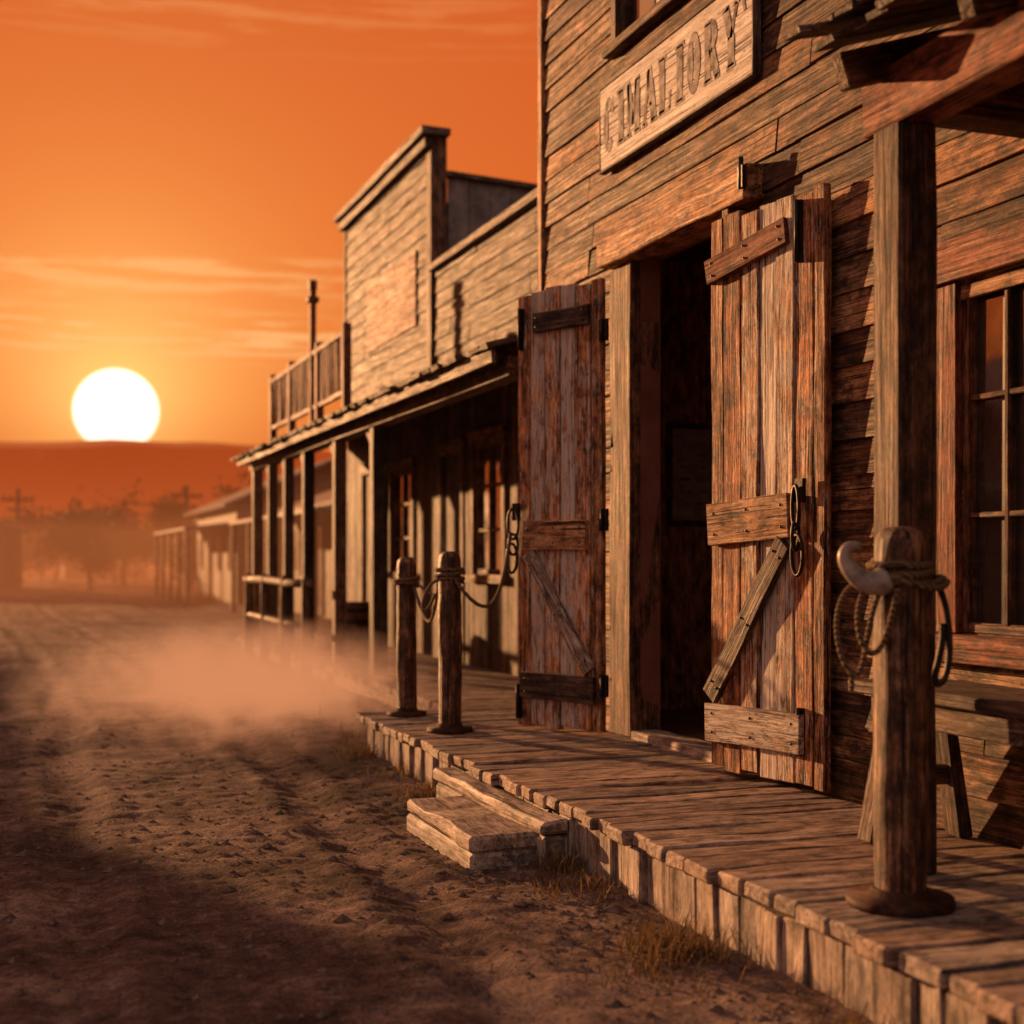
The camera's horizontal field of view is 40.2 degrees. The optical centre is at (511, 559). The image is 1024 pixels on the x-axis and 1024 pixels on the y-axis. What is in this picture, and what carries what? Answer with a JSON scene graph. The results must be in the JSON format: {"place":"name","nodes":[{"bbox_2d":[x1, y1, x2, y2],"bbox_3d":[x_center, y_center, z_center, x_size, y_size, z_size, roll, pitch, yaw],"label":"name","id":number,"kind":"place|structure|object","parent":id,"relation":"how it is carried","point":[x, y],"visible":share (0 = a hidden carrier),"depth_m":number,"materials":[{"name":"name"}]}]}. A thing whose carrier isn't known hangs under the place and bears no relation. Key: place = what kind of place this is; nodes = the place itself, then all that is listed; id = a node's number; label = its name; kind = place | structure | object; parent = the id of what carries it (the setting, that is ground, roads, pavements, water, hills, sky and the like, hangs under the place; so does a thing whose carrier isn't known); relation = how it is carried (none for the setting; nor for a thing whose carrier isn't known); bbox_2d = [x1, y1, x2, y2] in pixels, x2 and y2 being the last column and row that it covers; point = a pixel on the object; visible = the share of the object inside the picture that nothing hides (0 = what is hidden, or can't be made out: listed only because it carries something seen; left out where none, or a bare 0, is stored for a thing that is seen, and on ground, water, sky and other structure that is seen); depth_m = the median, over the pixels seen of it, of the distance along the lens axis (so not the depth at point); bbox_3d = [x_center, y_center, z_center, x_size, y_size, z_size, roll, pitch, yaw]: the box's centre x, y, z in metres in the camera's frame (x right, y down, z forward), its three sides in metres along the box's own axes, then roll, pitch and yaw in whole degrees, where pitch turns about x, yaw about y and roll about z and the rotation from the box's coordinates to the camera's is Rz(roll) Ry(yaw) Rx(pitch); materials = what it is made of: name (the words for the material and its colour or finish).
{"place":"outdoors","nodes":[
{"label":"outdoors","id":0,"kind":"place"},
{"bbox_2d":[39,513,147,578],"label":"wooden house","id":1,"kind":"structure","parent":0,"point":[66,573],"depth_m":96.50,"materials":[{"name":"brown wood"}]},
{"bbox_2d":[0,439,331,528],"bbox_3d":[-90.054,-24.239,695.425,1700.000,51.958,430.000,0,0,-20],"label":"hills","id":2,"kind":"structure","parent":0,"point":[55,476],"depth_m":506.48,"materials":[{"name":"brown soil"}]},
{"bbox_2d":[23,565,331,642],"bbox_3d":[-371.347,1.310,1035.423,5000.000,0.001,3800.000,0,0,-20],"label":"ground","id":3,"kind":"structure","parent":0,"point":[220,618],"depth_m":40.31,"materials":[{"name":"brown soil"}]},
{"bbox_2d":[0,515,27,554],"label":"desert tree","id":4,"kind":"object","parent":3,"relation":"on","point":[7,521],"visible":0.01,"depth_m":86.12,"materials":[{"name":"brown plant"}]},
{"bbox_2d":[0,522,31,590],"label":"wooden house","id":5,"kind":"structure","parent":3,"relation":"on","point":[10,557],"depth_m":56.48,"materials":[{"name":"brown wood"}]},
{"bbox_2d":[1,489,34,524],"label":"utility pole","id":6,"kind":"object","parent":3,"relation":"on","point":[17,499],"visible":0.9,"depth_m":79.86,"materials":[{"name":"brown wood"}]},
{"bbox_2d":[0,503,66,583],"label":"desert tree","id":7,"kind":"object","parent":3,"relation":"on","point":[29,521],"visible":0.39,"depth_m":74.01,"materials":[{"name":"brown plant"}]},
{"bbox_2d":[22,510,93,579],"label":"desert tree","id":8,"kind":"object","parent":3,"relation":"on","point":[56,574],"visible":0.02,"depth_m":85.59,"materials":[{"name":"brown plant"}]},
{"bbox_2d":[26,496,125,590],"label":"desert tree","id":9,"kind":"object","parent":3,"relation":"on","point":[75,536],"visible":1,"depth_m":59.19,"materials":[{"name":"brown plant"}]},
{"bbox_2d":[80,501,153,582],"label":"desert tree","id":10,"kind":"object","parent":3,"relation":"on","point":[114,578],"visible":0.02,"depth_m":79.15,"materials":[{"name":"brown plant"}]},
{"bbox_2d":[2,486,236,576],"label":"distant scrub","id":11,"kind":"object","parent":3,"relation":"on","point":[50,571],"depth_m":122.30,"materials":[{"name":"brown plant"}]},
{"bbox_2d":[77,479,172,586],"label":"desert tree","id":12,"kind":"object","parent":3,"relation":"on","point":[129,534],"visible":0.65,"depth_m":67.50,"materials":[{"name":"brown plant"}]},
{"bbox_2d":[136,490,203,580],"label":"desert tree","id":13,"kind":"object","parent":3,"relation":"on","point":[170,516],"visible":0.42,"depth_m":84.51,"materials":[{"name":"brown plant"}]},
{"bbox_2d":[168,521,196,592],"bbox_3d":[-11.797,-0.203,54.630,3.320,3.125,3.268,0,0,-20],"label":"porch post","id":14,"kind":"object","parent":3,"relation":"on","point":[193,561],"visible":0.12,"depth_m":54.01,"materials":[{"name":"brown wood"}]},
{"bbox_2d":[170,485,202,537],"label":"utility pole","id":15,"kind":"object","parent":3,"relation":"on","point":[186,496],"visible":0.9,"depth_m":79.93,"materials":[{"name":"brown wood"}]},
{"bbox_2d":[211,465,251,499],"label":"desert tree","id":16,"kind":"object","parent":3,"relation":"on","point":[229,492],"visible":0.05,"depth_m":91.71,"materials":[{"name":"brown plant"}]},
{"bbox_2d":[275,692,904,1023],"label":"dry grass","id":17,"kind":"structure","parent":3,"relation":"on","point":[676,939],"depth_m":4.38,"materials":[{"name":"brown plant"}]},
{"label":"walls","id":18,"kind":"object","parent":3,"relation":"on","visible":0},
{"bbox_2d":[347,381,517,675],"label":"wall boards","id":19,"kind":"object","parent":18,"relation":"attached to","point":[491,637],"depth_m":15.03,"materials":[{"name":"brown wood"}]},
{"bbox_2d":[333,125,536,367],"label":"cornice and trim","id":20,"kind":"structure","parent":18,"relation":"attached to","point":[392,301],"depth_m":15.72,"materials":[{"name":"brown wood"}]},
{"bbox_2d":[345,153,536,403],"bbox_3d":[-0.542,-3.208,14.466,0.081,2.925,10.205,0,0,-20],"label":"siding","id":21,"kind":"object","parent":18,"relation":"attached to","point":[482,286],"visible":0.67,"depth_m":15.66,"materials":[{"name":"brown wood"}]},
{"bbox_2d":[447,178,532,250],"bbox_3d":[0.694,-3.590,18.094,4.483,1.268,4.004,0,0,-20],"label":"roof side tin","id":22,"kind":"object","parent":18,"relation":"on","point":[472,207],"visible":0.13,"depth_m":15.57,"materials":[{"name":"grey metal"}]},
{"bbox_2d":[172,519,196,588],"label":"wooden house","id":23,"kind":"structure","parent":0,"point":[195,521],"depth_m":64.68,"materials":[{"name":"brown wood"}]},
{"bbox_2d":[154,458,331,604],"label":"wooden house","id":24,"kind":"structure","parent":0,"point":[213,526],"depth_m":42.38,"materials":[{"name":"brown wood"}]},
{"bbox_2d":[0,0,536,451],"label":"sky","id":25,"kind":"structure","parent":0,"point":[176,175],"materials":[{"name":"orange"}]},
{"bbox_2d":[229,490,331,630],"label":"wooden house","id":26,"kind":"structure","parent":0,"point":[323,555],"depth_m":31.34,"materials":[{"name":"brown wood"}]},
{"bbox_2d":[347,602,368,657],"bbox_3d":[-1.722,0.760,15.318,0.488,0.600,0.481,0,0,-20],"label":"wooden barrel","id":27,"kind":"object","parent":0,"point":[357,629],"visible":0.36,"depth_m":15.11,"materials":[{"name":"brown wood"}]},
{"bbox_2d":[0,579,873,1023],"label":"dirt road","id":28,"kind":"structure","parent":0,"point":[66,647],"depth_m":5.44,"materials":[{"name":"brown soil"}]},
{"bbox_2d":[243,573,314,680],"bbox_3d":[-2.741,0.720,16.174,0.124,1.100,4.101,0,0,-20],"label":"hitching rail","id":29,"kind":"object","parent":28,"relation":"on","point":[305,584],"visible":0.87,"depth_m":15.53,"materials":[{"name":"brown wood"}]},
{"bbox_2d":[237,635,517,709],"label":"porch deck","id":30,"kind":"structure","parent":28,"relation":"on","point":[484,688],"depth_m":12.88,"materials":[{"name":"brown wood"}]},
{"bbox_2d":[246,347,518,674],"bbox_3d":[-1.291,-0.351,14.619,1.350,2.830,10.892,0,0,-20],"label":"porch frame","id":31,"kind":"object","parent":28,"relation":"on","point":[500,372],"visible":0.71,"depth_m":14.39,"materials":[{"name":"brown wood"}]},
{"bbox_2d":[269,280,350,440],"bbox_3d":[-2.543,-2.415,17.116,0.130,1.810,4.540,0,0,-20],"label":"balcony rail","id":32,"kind":"object","parent":31,"relation":"on","point":[314,381],"visible":0.94,"depth_m":16.59,"materials":[{"name":"brown wood"}]},
{"bbox_2d":[230,335,516,465],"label":"porch roof boards","id":33,"kind":"object","parent":31,"relation":"on","point":[456,367],"visible":0.56,"depth_m":11.38,"materials":[{"name":"brown wood"}]},
{"bbox_2d":[359,423,508,662],"bbox_3d":[-0.663,-0.111,14.838,0.156,2.342,7.860,0,0,-20],"label":"window and door frames","id":34,"kind":"structure","parent":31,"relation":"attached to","point":[454,498],"depth_m":14.69,"materials":[{"name":"brown wood"}]},
{"bbox_2d":[397,444,500,568],"bbox_3d":[-0.381,-0.510,14.152,0.002,1.280,6.080,0,0,-20],"label":"window glass","id":35,"kind":"object","parent":34,"relation":"in","point":[484,508],"visible":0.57,"depth_m":13.82,"materials":[{"name":"glass"}]},
{"bbox_2d":[407,767,568,869],"bbox_3d":[-0.206,1.164,6.255,0.410,0.259,1.532,0,0,-20],"label":"wooden step","id":36,"kind":"object","parent":28,"relation":"on","point":[463,819],"visible":0.93,"depth_m":5.85,"materials":[{"name":"brown wood"}]},
{"bbox_2d":[355,706,1023,1023],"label":"boardwalk","id":37,"kind":"structure","parent":28,"relation":"on","point":[781,868],"depth_m":4.71,"materials":[{"name":"brown wood"}]},
{"bbox_2d":[387,557,426,717],"bbox_3d":[-0.663,0.480,8.814,0.261,1.000,0.251,0,0,-20],"label":"hitching post","id":38,"kind":"object","parent":37,"relation":"on","point":[406,662],"visible":0.98,"depth_m":8.76,"materials":[{"name":"brown wood"}]},
{"bbox_2d":[412,532,511,734],"bbox_3d":[-0.375,0.408,8.348,0.568,1.144,0.986,0,0,-20],"label":"hitching post","id":39,"kind":"object","parent":37,"relation":"on","point":[449,580],"visible":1,"depth_m":7.92,"materials":[{"name":"brown wood"}]},
{"bbox_2d":[505,0,1023,874],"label":"wooden storefront","id":40,"kind":"object","parent":37,"relation":"on","point":[771,336],"visible":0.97,"depth_m":6.05,"materials":[{"name":"brown wood"}]},
{"bbox_2d":[505,278,608,732],"bbox_3d":[0.268,-0.297,7.936,0.765,2.523,0.135,0,0,42],"label":"door leaf","id":41,"kind":"structure","parent":40,"relation":"in","point":[561,514],"depth_m":7.90,"materials":[{"name":"brown wood"}]},
{"bbox_2d":[631,0,651,23],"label":"upper window glass","id":42,"kind":"structure","parent":40,"relation":"in","point":[638,7],"depth_m":7.73,"materials":[{"name":"glass"}]},
{"bbox_2d":[601,0,684,59],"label":"upper window frame","id":43,"kind":"structure","parent":40,"relation":"in","point":[624,33],"depth_m":7.71,"materials":[{"name":"brown wood"}]},
{"bbox_2d":[599,0,760,175],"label":"wall sign","id":44,"kind":"object","parent":40,"relation":"attached to","point":[705,57],"visible":1,"depth_m":7.05,"materials":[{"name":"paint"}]},
{"bbox_2d":[703,183,831,791],"bbox_3d":[1.070,-0.302,6.082,0.151,2.518,0.788,0,0,-29],"label":"door leaf","id":45,"kind":"structure","parent":40,"relation":"in","point":[768,271],"depth_m":6.03,"materials":[{"name":"brown wood"}]},
{"bbox_2d":[935,214,1023,669],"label":"window frame","id":46,"kind":"structure","parent":40,"relation":"in","point":[1000,245],"depth_m":5.02,"materials":[{"name":"red wood"}]},
{"bbox_2d":[977,284,1023,625],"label":"window glass","id":47,"kind":"structure","parent":40,"relation":"in","point":[991,306],"depth_m":4.93,"materials":[{"name":"glass"}]},
{"bbox_2d":[834,526,955,917],"bbox_3d":[1.104,0.443,3.976,0.304,1.075,0.308,0,0,33],"label":"hitching post","id":48,"kind":"object","parent":37,"relation":"on","point":[896,582],"visible":1,"depth_m":3.91,"materials":[{"name":"brown wood"}]},
{"bbox_2d":[848,678,1023,843],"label":"wooden bench","id":49,"kind":"object","parent":37,"relation":"on","point":[990,713],"visible":0.46,"depth_m":4.57,"materials":[{"name":"brown wood"}]}
]}

